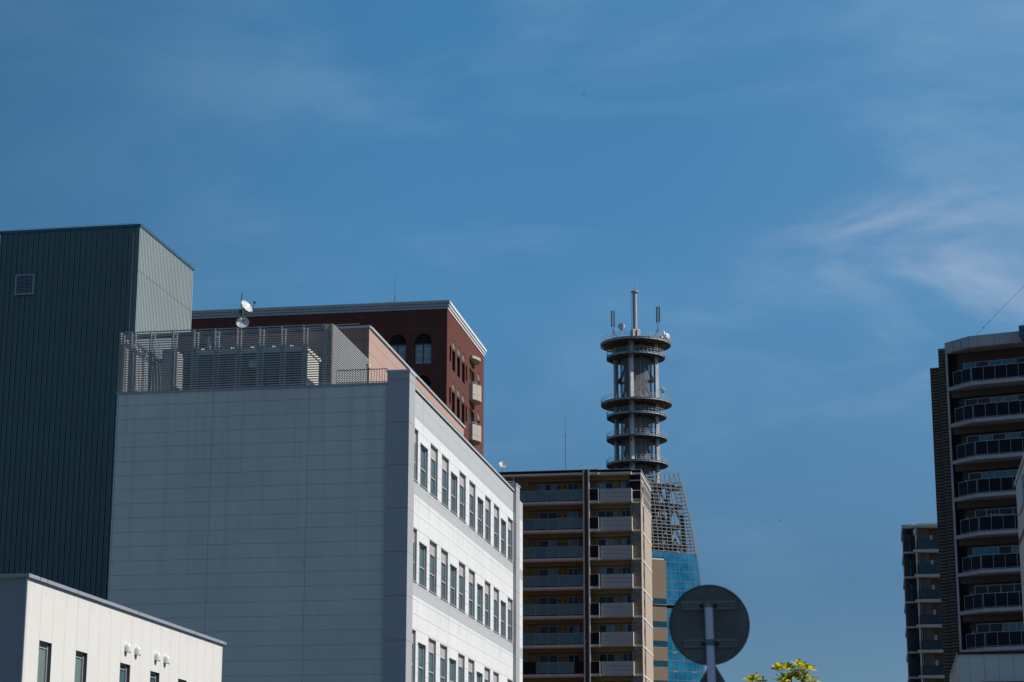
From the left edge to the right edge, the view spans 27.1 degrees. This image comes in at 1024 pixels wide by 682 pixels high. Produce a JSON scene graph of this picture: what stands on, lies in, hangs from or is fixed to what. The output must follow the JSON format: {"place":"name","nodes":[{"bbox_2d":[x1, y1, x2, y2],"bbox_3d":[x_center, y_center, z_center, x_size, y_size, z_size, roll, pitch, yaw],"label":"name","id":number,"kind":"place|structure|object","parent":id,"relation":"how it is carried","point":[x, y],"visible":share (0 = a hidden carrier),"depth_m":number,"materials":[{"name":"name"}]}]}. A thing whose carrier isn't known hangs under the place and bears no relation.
{"place":"outdoors","nodes":[
{"label":"outdoors","id":0,"kind":"place"},
{"bbox_2d":[0,223,197,600],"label":"metal clad tower","id":1,"kind":"structure","parent":0,"point":[74,301],"depth_m":108.53,"materials":[{"name":"metal"}]},
{"bbox_2d":[0,573,225,681],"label":"white building","id":2,"kind":"structure","parent":0,"point":[51,631],"depth_m":45.17,"materials":[{"name":"metal"}]},
{"bbox_2d":[37,641,47,681],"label":"window","id":3,"kind":"structure","parent":2,"relation":"in","point":[43,647],"depth_m":43.03,"materials":[{"name":"glass"}]},
{"bbox_2d":[74,651,83,681],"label":"window","id":4,"kind":"structure","parent":2,"relation":"in","point":[79,660],"depth_m":45.00,"materials":[{"name":"glass"}]},
{"bbox_2d":[119,663,126,681],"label":"window","id":5,"kind":"structure","parent":2,"relation":"in","point":[123,668],"depth_m":47.60,"materials":[{"name":"glass"}]},
{"bbox_2d":[150,672,155,681],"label":"window","id":6,"kind":"structure","parent":2,"relation":"in","point":[152,675],"depth_m":49.55,"materials":[{"name":"glass"}]},
{"bbox_2d":[0,0,1023,681],"label":"sky","id":7,"kind":"structure","parent":0,"point":[813,199],"materials":[{"name":"blue"}]},
{"bbox_2d":[565,419,565,469],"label":"lightning rod","id":8,"kind":"object","parent":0,"point":[565,445],"visible":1,"depth_m":211.47,"materials":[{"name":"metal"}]},
{"bbox_2d":[644,470,704,681],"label":"glass office tower","id":9,"kind":"structure","parent":0,"point":[675,575],"depth_m":498.60,"materials":[{"name":"glass"}]},
{"bbox_2d":[600,284,671,515],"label":"relay tower","id":10,"kind":"structure","parent":9,"relation":"on","point":[634,408],"depth_m":529.79,"materials":[{"name":"metal"}]},
{"bbox_2d":[611,310,616,337],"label":"panel antenna","id":11,"kind":"object","parent":10,"relation":"on","point":[612,321],"visible":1,"depth_m":534.55,"materials":[{"name":"metal"}]},
{"bbox_2d":[618,323,624,335],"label":"microwave dish","id":12,"kind":"object","parent":10,"relation":"on","point":[621,326],"visible":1,"depth_m":532.17,"materials":[{"name":"paint"}]},
{"bbox_2d":[654,306,659,336],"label":"panel antenna","id":13,"kind":"object","parent":10,"relation":"on","point":[658,313],"visible":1,"depth_m":533.88,"materials":[{"name":"metal"}]},
{"bbox_2d":[901,523,944,681],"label":"apartment building","id":14,"kind":"structure","parent":0,"point":[922,611],"depth_m":240.78,"materials":[{"name":"grey concrete"}]},
{"bbox_2d":[949,651,1023,681],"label":"panelled building","id":15,"kind":"structure","parent":0,"point":[1004,666],"depth_m":89.13,"materials":[{"name":"metal"}]},
{"bbox_2d":[983,679,1023,681],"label":"window","id":16,"kind":"structure","parent":15,"relation":"in","point":[994,680],"depth_m":88.81,"materials":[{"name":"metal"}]},
{"bbox_2d":[1014,454,1023,620],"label":"edge building","id":17,"kind":"structure","parent":0,"point":[1019,482],"depth_m":59.10,"materials":[{"name":"grey concrete"}]},
{"bbox_3d":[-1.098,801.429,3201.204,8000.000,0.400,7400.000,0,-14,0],"label":"ground","id":18,"kind":"structure","parent":0,"visible":0},
{"bbox_2d":[108,369,522,681],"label":"office building","id":19,"kind":"structure","parent":18,"relation":"on","point":[361,532],"depth_m":82.20,"materials":[{"name":"metal"}]},
{"bbox_2d":[161,350,185,389],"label":"duct cabinet","id":20,"kind":"object","parent":19,"relation":"on","point":[174,371],"visible":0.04,"depth_m":88.74,"materials":[{"name":"metal"}]},
{"bbox_2d":[195,343,224,379],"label":"cooling unit","id":21,"kind":"object","parent":19,"relation":"on","point":[206,349],"visible":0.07,"depth_m":89.70,"materials":[{"name":"grey metal"}]},
{"bbox_2d":[238,293,242,385],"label":"antenna mast","id":22,"kind":"object","parent":19,"relation":"on","point":[241,312],"visible":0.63,"depth_m":87.12,"materials":[{"name":"metal"}]},
{"bbox_2d":[236,317,248,326],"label":"satellite dish","id":23,"kind":"object","parent":22,"relation":"attached to","point":[242,321],"visible":0.94,"depth_m":86.71,"materials":[{"name":"paint"}]},
{"bbox_2d":[241,300,255,312],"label":"satellite dish","id":24,"kind":"object","parent":22,"relation":"attached to","point":[246,305],"visible":1,"depth_m":86.89,"materials":[{"name":"paint"}]},
{"bbox_2d":[117,324,368,391],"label":"louvre screen","id":25,"kind":"object","parent":19,"relation":"on","point":[359,359],"visible":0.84,"depth_m":84.00,"materials":[{"name":"metal"}]},
{"bbox_2d":[196,345,320,388],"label":"plant cabinet","id":26,"kind":"object","parent":19,"relation":"on","point":[255,368],"visible":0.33,"depth_m":86.70,"materials":[{"name":"metal"}]},
{"bbox_2d":[175,323,465,435],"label":"rooftop penthouse","id":27,"kind":"object","parent":19,"relation":"on","point":[373,346],"visible":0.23,"depth_m":90.70,"materials":[{"name":"concrete"}]},
{"bbox_2d":[336,368,387,383],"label":"roof railing","id":28,"kind":"object","parent":19,"relation":"on","point":[376,381],"visible":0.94,"depth_m":82.76,"materials":[{"name":"metal"}]},
{"bbox_2d":[412,629,415,681],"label":"window","id":29,"kind":"structure","parent":19,"relation":"in","point":[413,629],"depth_m":81.84,"materials":[{"name":"metal"}]},
{"bbox_2d":[413,528,416,582],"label":"window","id":30,"kind":"structure","parent":19,"relation":"in","point":[414,528],"depth_m":82.80,"materials":[{"name":"glass"}]},
{"bbox_2d":[414,428,418,482],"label":"window","id":31,"kind":"structure","parent":19,"relation":"in","point":[415,428],"depth_m":83.76,"materials":[{"name":"metal"}]},
{"bbox_2d":[418,642,425,681],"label":"window","id":32,"kind":"structure","parent":19,"relation":"in","point":[420,648],"depth_m":83.32,"materials":[{"name":"glass"}]},
{"bbox_2d":[419,541,426,589],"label":"window","id":33,"kind":"structure","parent":19,"relation":"in","point":[421,549],"depth_m":84.23,"materials":[{"name":"glass"}]},
{"bbox_2d":[420,442,427,490],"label":"window","id":34,"kind":"structure","parent":19,"relation":"in","point":[422,451],"depth_m":85.16,"materials":[{"name":"glass"}]},
{"bbox_2d":[428,637,436,681],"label":"window","id":35,"kind":"structure","parent":19,"relation":"in","point":[431,644],"depth_m":85.30,"materials":[{"name":"glass"}]},
{"bbox_2d":[429,539,437,595],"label":"window","id":36,"kind":"structure","parent":19,"relation":"in","point":[432,547],"depth_m":86.21,"materials":[{"name":"glass"}]},
{"bbox_2d":[430,443,437,499],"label":"window","id":37,"kind":"structure","parent":19,"relation":"in","point":[433,452],"depth_m":87.16,"materials":[{"name":"glass"}]},
{"bbox_2d":[440,643,446,681],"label":"window","id":38,"kind":"structure","parent":19,"relation":"in","point":[442,649],"depth_m":87.54,"materials":[{"name":"glass"}]},
{"bbox_2d":[441,454,448,508],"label":"window","id":39,"kind":"structure","parent":19,"relation":"in","point":[444,462],"depth_m":89.40,"materials":[{"name":"glass"}]},
{"bbox_2d":[441,547,448,602],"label":"window","id":40,"kind":"structure","parent":19,"relation":"in","point":[443,555],"depth_m":88.45,"materials":[{"name":"glass"}]},
{"bbox_2d":[449,657,455,681],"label":"window","id":41,"kind":"structure","parent":19,"relation":"in","point":[451,663],"depth_m":89.38,"materials":[{"name":"glass"}]},
{"bbox_2d":[450,563,456,607],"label":"window","id":42,"kind":"structure","parent":19,"relation":"in","point":[452,571],"depth_m":90.26,"materials":[{"name":"glass"}]},
{"bbox_2d":[450,471,457,515],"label":"window","id":43,"kind":"structure","parent":19,"relation":"in","point":[452,477],"depth_m":91.23,"materials":[{"name":"glass"}]},
{"bbox_2d":[458,653,463,681],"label":"window","id":44,"kind":"structure","parent":19,"relation":"in","point":[460,658],"depth_m":91.23,"materials":[{"name":"glass"}]},
{"bbox_2d":[459,470,465,522],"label":"window","id":45,"kind":"structure","parent":19,"relation":"in","point":[461,480],"depth_m":93.09,"materials":[{"name":"glass"}]},
{"bbox_2d":[459,561,465,612],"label":"window","id":46,"kind":"structure","parent":19,"relation":"in","point":[460,566],"depth_m":92.17,"materials":[{"name":"glass"}]},
{"bbox_2d":[468,658,474,681],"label":"window","id":47,"kind":"structure","parent":19,"relation":"in","point":[469,662],"depth_m":93.42,"materials":[{"name":"glass"}]},
{"bbox_2d":[468,568,475,619],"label":"window","id":48,"kind":"structure","parent":19,"relation":"in","point":[470,573],"depth_m":94.40,"materials":[{"name":"glass"}]},
{"bbox_2d":[469,480,475,530],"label":"window","id":49,"kind":"structure","parent":19,"relation":"in","point":[470,485],"depth_m":95.24,"materials":[{"name":"glass"}]},
{"bbox_2d":[477,496,483,537],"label":"window","id":50,"kind":"structure","parent":19,"relation":"in","point":[479,502],"depth_m":97.14,"materials":[{"name":"glass"}]},
{"bbox_2d":[477,583,483,624],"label":"window","id":51,"kind":"structure","parent":19,"relation":"in","point":[478,587],"depth_m":96.29,"materials":[{"name":"glass"}]},
{"bbox_2d":[484,666,490,681],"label":"window","id":52,"kind":"structure","parent":19,"relation":"in","point":[485,670],"depth_m":97.16,"materials":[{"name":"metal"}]},
{"bbox_2d":[485,495,490,543],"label":"window","id":53,"kind":"structure","parent":19,"relation":"in","point":[486,500],"depth_m":99.10,"materials":[{"name":"glass"}]},
{"bbox_2d":[485,580,490,628],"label":"window","id":54,"kind":"structure","parent":19,"relation":"in","point":[486,585],"depth_m":98.09,"materials":[{"name":"glass"}]},
{"bbox_2d":[493,586,499,634],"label":"window","id":55,"kind":"structure","parent":19,"relation":"in","point":[495,591],"depth_m":100.29,"materials":[{"name":"glass"}]},
{"bbox_2d":[494,503,499,551],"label":"window","id":56,"kind":"structure","parent":19,"relation":"in","point":[495,509],"depth_m":101.28,"materials":[{"name":"glass"}]},
{"bbox_2d":[501,518,506,556],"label":"window","id":57,"kind":"structure","parent":19,"relation":"in","point":[502,523],"depth_m":103.13,"materials":[{"name":"glass"}]},
{"bbox_2d":[501,600,506,638],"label":"window","id":58,"kind":"structure","parent":19,"relation":"in","point":[502,604],"depth_m":102.20,"materials":[{"name":"glass"}]},
{"bbox_2d":[508,516,512,562],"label":"window","id":59,"kind":"structure","parent":19,"relation":"in","point":[509,522],"depth_m":105.06,"materials":[{"name":"glass"}]},
{"bbox_2d":[508,597,512,642],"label":"window","id":60,"kind":"structure","parent":19,"relation":"in","point":[509,602],"depth_m":104.12,"materials":[{"name":"glass"}]},
{"bbox_2d":[191,300,486,455],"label":"brick building","id":61,"kind":"structure","parent":18,"relation":"on","point":[438,347],"depth_m":198.17,"materials":[{"name":"brown brick"}]},
{"bbox_2d":[389,335,405,361],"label":"window","id":62,"kind":"structure","parent":61,"relation":"in","point":[397,342],"depth_m":196.75,"materials":[{"name":"glass"}]},
{"bbox_2d":[414,334,431,363],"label":"window","id":63,"kind":"structure","parent":61,"relation":"in","point":[423,343],"depth_m":196.27,"materials":[{"name":"glass"}]},
{"bbox_2d":[420,376,430,388],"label":"window","id":64,"kind":"structure","parent":61,"relation":"in","point":[426,380],"depth_m":195.46,"materials":[{"name":"glass"}]},
{"bbox_2d":[452,341,454,371],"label":"window","id":65,"kind":"structure","parent":61,"relation":"in","point":[453,344],"depth_m":199.41,"materials":[{"name":"glass"}]},
{"bbox_2d":[452,383,454,406],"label":"window","id":66,"kind":"structure","parent":61,"relation":"in","point":[453,388],"depth_m":198.44,"materials":[{"name":"glass"}]},
{"bbox_2d":[457,347,459,377],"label":"window","id":67,"kind":"structure","parent":61,"relation":"in","point":[458,351],"depth_m":201.76,"materials":[{"name":"glass"}]},
{"bbox_2d":[499,468,653,681],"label":"apartment block","id":68,"kind":"structure","parent":18,"relation":"on","point":[587,583],"depth_m":206.61,"materials":[{"name":"beige concrete"}]},
{"bbox_2d":[539,484,556,501],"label":"window","id":69,"kind":"structure","parent":68,"relation":"in","point":[542,487],"depth_m":209.95,"materials":[{"name":"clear glass"}]},
{"bbox_2d":[539,512,557,529],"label":"window","id":70,"kind":"structure","parent":68,"relation":"in","point":[542,515],"depth_m":209.29,"materials":[{"name":"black glass"}]},
{"bbox_2d":[539,540,557,558],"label":"window","id":71,"kind":"structure","parent":68,"relation":"in","point":[545,543],"depth_m":208.57,"materials":[{"name":"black glass"}]},
{"bbox_2d":[539,569,557,586],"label":"window","id":72,"kind":"structure","parent":68,"relation":"in","point":[542,572],"depth_m":207.91,"materials":[{"name":"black glass"}]},
{"bbox_2d":[539,597,557,615],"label":"window","id":73,"kind":"structure","parent":68,"relation":"in","point":[542,600],"depth_m":207.25,"materials":[{"name":"black glass"}]},
{"bbox_2d":[539,626,557,644],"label":"window","id":74,"kind":"structure","parent":68,"relation":"in","point":[542,629],"depth_m":206.55,"materials":[{"name":"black glass"}]},
{"bbox_2d":[539,655,557,673],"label":"window","id":75,"kind":"structure","parent":68,"relation":"in","point":[542,658],"depth_m":205.89,"materials":[{"name":"black glass"}]},
{"bbox_2d":[567,483,578,500],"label":"window","id":76,"kind":"structure","parent":68,"relation":"in","point":[575,486],"depth_m":209.54,"materials":[{"name":"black glass"}]},
{"bbox_2d":[568,511,578,528],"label":"window","id":77,"kind":"structure","parent":68,"relation":"in","point":[570,514],"depth_m":208.88,"materials":[{"name":"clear glass"}]},
{"bbox_2d":[568,540,578,557],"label":"window","id":78,"kind":"structure","parent":68,"relation":"in","point":[570,542],"depth_m":208.22,"materials":[{"name":"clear glass"}]},
{"bbox_2d":[568,568,578,586],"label":"window","id":79,"kind":"structure","parent":68,"relation":"in","point":[571,571],"depth_m":207.51,"materials":[{"name":"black glass"}]},
{"bbox_2d":[568,597,578,615],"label":"window","id":80,"kind":"structure","parent":68,"relation":"in","point":[571,600],"depth_m":206.85,"materials":[{"name":"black glass"}]},
{"bbox_2d":[568,625,579,644],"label":"window","id":81,"kind":"structure","parent":68,"relation":"in","point":[574,628],"depth_m":206.14,"materials":[{"name":"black glass"}]},
{"bbox_2d":[568,654,579,673],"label":"window","id":82,"kind":"structure","parent":68,"relation":"in","point":[571,657],"depth_m":205.49,"materials":[{"name":"black glass"}]},
{"bbox_2d":[597,482,613,489],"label":"window","id":83,"kind":"structure","parent":68,"relation":"in","point":[606,485],"depth_m":209.03,"materials":[{"name":"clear glass"}]},
{"bbox_2d":[598,510,613,517],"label":"window","id":84,"kind":"structure","parent":68,"relation":"in","point":[609,513],"depth_m":208.37,"materials":[{"name":"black glass"}]},
{"bbox_2d":[598,539,613,545],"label":"window","id":85,"kind":"structure","parent":68,"relation":"in","point":[601,542],"depth_m":207.71,"materials":[{"name":"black glass"}]},
{"bbox_2d":[598,567,613,574],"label":"window","id":86,"kind":"structure","parent":68,"relation":"in","point":[601,570],"depth_m":207.05,"materials":[{"name":"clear glass"}]},
{"bbox_2d":[598,596,614,603],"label":"window","id":87,"kind":"structure","parent":68,"relation":"in","point":[601,599],"depth_m":206.34,"materials":[{"name":"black glass"}]},
{"bbox_2d":[599,625,614,632],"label":"window","id":88,"kind":"structure","parent":68,"relation":"in","point":[602,628],"depth_m":205.64,"materials":[{"name":"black glass"}]},
{"bbox_2d":[599,654,614,673],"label":"window","id":89,"kind":"structure","parent":68,"relation":"in","point":[602,657],"depth_m":204.99,"materials":[{"name":"black glass"}]},
{"bbox_2d":[621,481,629,487],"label":"window","id":90,"kind":"structure","parent":68,"relation":"in","point":[623,484],"depth_m":208.73,"materials":[{"name":"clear glass"}]},
{"bbox_2d":[621,510,629,516],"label":"window","id":91,"kind":"structure","parent":68,"relation":"in","point":[624,513],"depth_m":208.06,"materials":[{"name":"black glass"}]},
{"bbox_2d":[622,538,630,544],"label":"window","id":92,"kind":"structure","parent":68,"relation":"in","point":[625,541],"depth_m":207.35,"materials":[{"name":"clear glass"}]},
{"bbox_2d":[622,566,630,573],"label":"window","id":93,"kind":"structure","parent":68,"relation":"in","point":[625,570],"depth_m":206.70,"materials":[{"name":"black glass"}]},
{"bbox_2d":[622,595,630,602],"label":"window","id":94,"kind":"structure","parent":68,"relation":"in","point":[625,598],"depth_m":206.04,"materials":[{"name":"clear glass"}]},
{"bbox_2d":[623,624,631,631],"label":"window","id":95,"kind":"structure","parent":68,"relation":"in","point":[626,627],"depth_m":205.34,"materials":[{"name":"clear glass"}]},
{"bbox_2d":[623,653,631,660],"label":"window","id":96,"kind":"structure","parent":68,"relation":"in","point":[626,656],"depth_m":204.69,"materials":[{"name":"black glass"}]},
{"bbox_2d":[743,659,820,681],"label":"street tree","id":97,"kind":"object","parent":18,"relation":"on","point":[786,677],"visible":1,"depth_m":44.56,"materials":[{"name":"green plant"}]},
{"bbox_2d":[949,654,958,681],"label":"slat fence","id":98,"kind":"object","parent":18,"relation":"on","point":[951,676],"visible":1,"depth_m":91.85,"materials":[{"name":"metal"}]},
{"bbox_2d":[930,325,1023,681],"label":"apartment tower","id":99,"kind":"structure","parent":18,"relation":"on","point":[977,391],"depth_m":162.44,"materials":[{"name":"grey concrete"}]},
{"bbox_2d":[968,469,1017,494],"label":"window","id":100,"kind":"structure","parent":99,"relation":"in","point":[1005,473],"depth_m":162.99,"materials":[{"name":"glass"}]},
{"bbox_2d":[963,357,1023,382],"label":"window","id":101,"kind":"structure","parent":99,"relation":"in","point":[1018,360],"depth_m":164.93,"materials":[{"name":"glass"}]},
{"bbox_2d":[965,394,1023,419],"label":"window","id":102,"kind":"structure","parent":99,"relation":"in","point":[1010,398],"depth_m":164.27,"materials":[{"name":"glass"}]},
{"bbox_2d":[967,431,1023,456],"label":"window","id":103,"kind":"structure","parent":99,"relation":"in","point":[1005,436],"depth_m":163.59,"materials":[{"name":"glass"}]},
{"bbox_2d":[972,545,1019,570],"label":"window","id":104,"kind":"structure","parent":99,"relation":"in","point":[980,551],"depth_m":161.61,"materials":[{"name":"glass"}]},
{"bbox_2d":[975,507,1017,531],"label":"window","id":105,"kind":"structure","parent":99,"relation":"in","point":[985,512],"depth_m":162.28,"materials":[{"name":"glass"}]},
{"bbox_2d":[974,583,1021,608],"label":"window","id":106,"kind":"structure","parent":99,"relation":"in","point":[1009,588],"depth_m":160.90,"materials":[{"name":"glass"}]},
{"bbox_2d":[976,622,1023,647],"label":"window","id":107,"kind":"structure","parent":99,"relation":"in","point":[1012,626],"depth_m":160.23,"materials":[{"name":"glass"}]},
{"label":"road","id":108,"kind":"structure","parent":0,"visible":0},
{"bbox_2d":[705,600,715,681],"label":"sign post","id":109,"kind":"object","parent":108,"relation":"on","point":[710,651],"visible":1,"depth_m":15.23,"materials":[{"name":"metal"}]},
{"bbox_2d":[669,585,749,664],"bbox_3d":[1.419,2.038,15.312,0.581,0.581,0.115,-2,-14,7],"label":"round sign","id":110,"kind":"object","parent":109,"relation":"attached to","point":[731,623],"visible":1,"depth_m":15.35,"materials":[{"name":"metal"}]},
{"bbox_2d":[700,665,724,681],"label":"triangular sign","id":111,"kind":"object","parent":109,"relation":"attached to","point":[719,677],"visible":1,"depth_m":15.27,"materials":[{"name":"metal"}]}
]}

